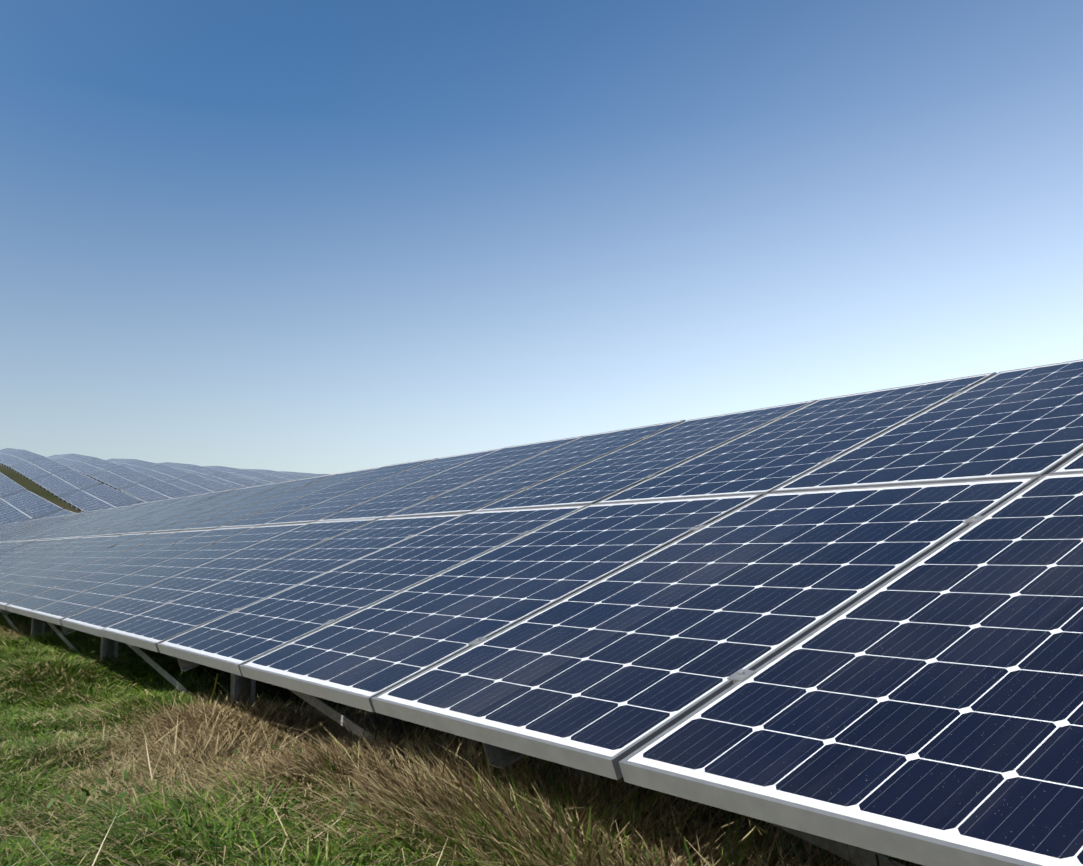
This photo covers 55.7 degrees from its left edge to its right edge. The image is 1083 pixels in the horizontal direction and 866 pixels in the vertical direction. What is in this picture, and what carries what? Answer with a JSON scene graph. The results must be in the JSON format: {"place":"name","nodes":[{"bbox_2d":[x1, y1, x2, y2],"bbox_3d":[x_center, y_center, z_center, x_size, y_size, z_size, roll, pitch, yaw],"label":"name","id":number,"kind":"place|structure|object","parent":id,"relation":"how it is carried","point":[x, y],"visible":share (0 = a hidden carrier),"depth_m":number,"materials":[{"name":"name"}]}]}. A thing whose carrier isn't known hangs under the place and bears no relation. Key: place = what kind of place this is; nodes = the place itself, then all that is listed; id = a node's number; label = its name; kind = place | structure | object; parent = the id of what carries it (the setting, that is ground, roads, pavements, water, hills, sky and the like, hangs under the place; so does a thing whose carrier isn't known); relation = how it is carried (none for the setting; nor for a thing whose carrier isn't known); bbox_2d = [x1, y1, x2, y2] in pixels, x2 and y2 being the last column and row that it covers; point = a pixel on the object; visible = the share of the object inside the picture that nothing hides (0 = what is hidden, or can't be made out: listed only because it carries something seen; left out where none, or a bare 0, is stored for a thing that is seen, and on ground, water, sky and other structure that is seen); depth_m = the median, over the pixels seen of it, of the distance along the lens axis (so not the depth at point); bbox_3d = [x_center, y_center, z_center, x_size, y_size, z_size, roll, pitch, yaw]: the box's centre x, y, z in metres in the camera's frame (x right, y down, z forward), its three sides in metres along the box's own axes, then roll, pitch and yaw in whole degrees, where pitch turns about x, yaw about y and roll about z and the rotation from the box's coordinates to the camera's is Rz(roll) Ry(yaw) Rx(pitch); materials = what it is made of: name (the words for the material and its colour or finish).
{"place":"outdoors","nodes":[
{"label":"outdoors","id":0,"kind":"place"},
{"bbox_2d":[0,463,479,743],"bbox_3d":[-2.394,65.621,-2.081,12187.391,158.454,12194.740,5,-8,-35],"label":"ground","id":1,"kind":"structure","parent":0,"point":[26,483],"depth_m":87.97,"materials":[{"name":"soil"}]},
{"bbox_2d":[0,472,74,524],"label":"solar row","id":2,"kind":"object","parent":1,"relation":"on","point":[18,503],"visible":0.35,"depth_m":61.62,"materials":[{"name":"blue"}]},
{"bbox_2d":[0,448,145,511],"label":"solar row","id":3,"kind":"object","parent":1,"relation":"on","point":[79,490],"visible":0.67,"depth_m":86.09,"materials":[{"name":"blue"}]},
{"bbox_2d":[48,454,197,501],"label":"solar row","id":4,"kind":"object","parent":1,"relation":"on","point":[139,485],"visible":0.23,"depth_m":100.06,"materials":[{"name":"blue"}]},
{"bbox_2d":[106,458,235,494],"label":"solar row","id":5,"kind":"object","parent":1,"relation":"on","point":[193,484],"visible":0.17,"depth_m":112.23,"materials":[{"name":"blue"}]},
{"bbox_2d":[158,462,266,490],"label":"solar row","id":6,"kind":"object","parent":1,"relation":"on","point":[231,480],"visible":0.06,"depth_m":124.01,"materials":[{"name":"blue"}]},
{"bbox_2d":[208,673,217,705],"bbox_3d":[-1.517,1.248,4.642,0.080,0.311,0.059,-4,-8,32],"label":"grass blade","id":7,"kind":"object","parent":1,"relation":"on","point":[214,685],"visible":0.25,"depth_m":4.65,"materials":[{"name":"green plant"}]},
{"bbox_2d":[203,466,291,483],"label":"solar row","id":8,"kind":"object","parent":1,"relation":"on","point":[261,477],"visible":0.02,"depth_m":135.88,"materials":[{"name":"blue"}]},
{"bbox_2d":[245,469,309,479],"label":"solar row","id":9,"kind":"object","parent":1,"relation":"on","point":[288,476],"visible":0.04,"depth_m":147.97,"materials":[{"name":"blue"}]},
{"bbox_2d":[279,471,323,477],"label":"solar row","id":10,"kind":"object","parent":1,"relation":"on","point":[310,475],"visible":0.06,"depth_m":160.21,"materials":[{"name":"blue"}]},
{"bbox_2d":[0,359,1082,865],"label":"solar table","id":11,"kind":"object","parent":1,"relation":"on","point":[850,623],"visible":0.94,"depth_m":2.90,"materials":[{"name":"blue glass"}]},
{"bbox_2d":[0,612,923,865],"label":"grass","id":12,"kind":"structure","parent":0,"point":[542,812],"depth_m":2.76,"materials":[{"name":"green plant"}]},
{"bbox_2d":[43,744,757,865],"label":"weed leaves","id":13,"kind":"object","parent":12,"relation":"on","point":[85,792],"visible":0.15,"depth_m":2.93,"materials":[{"name":"green plant"}]},
{"bbox_2d":[0,667,807,865],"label":"straw stalks","id":14,"kind":"object","parent":12,"relation":"on","point":[250,763],"visible":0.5,"depth_m":3.21,"materials":[{"name":"beige plant"}]},
{"bbox_2d":[50,681,920,865],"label":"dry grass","id":15,"kind":"structure","parent":12,"relation":"on","point":[220,712],"depth_m":3.97,"materials":[{"name":"brown plant"}]},
{"bbox_2d":[0,0,1082,473],"label":"sky","id":16,"kind":"structure","parent":0,"point":[303,236],"materials":[{"name":"blue"}]}
]}

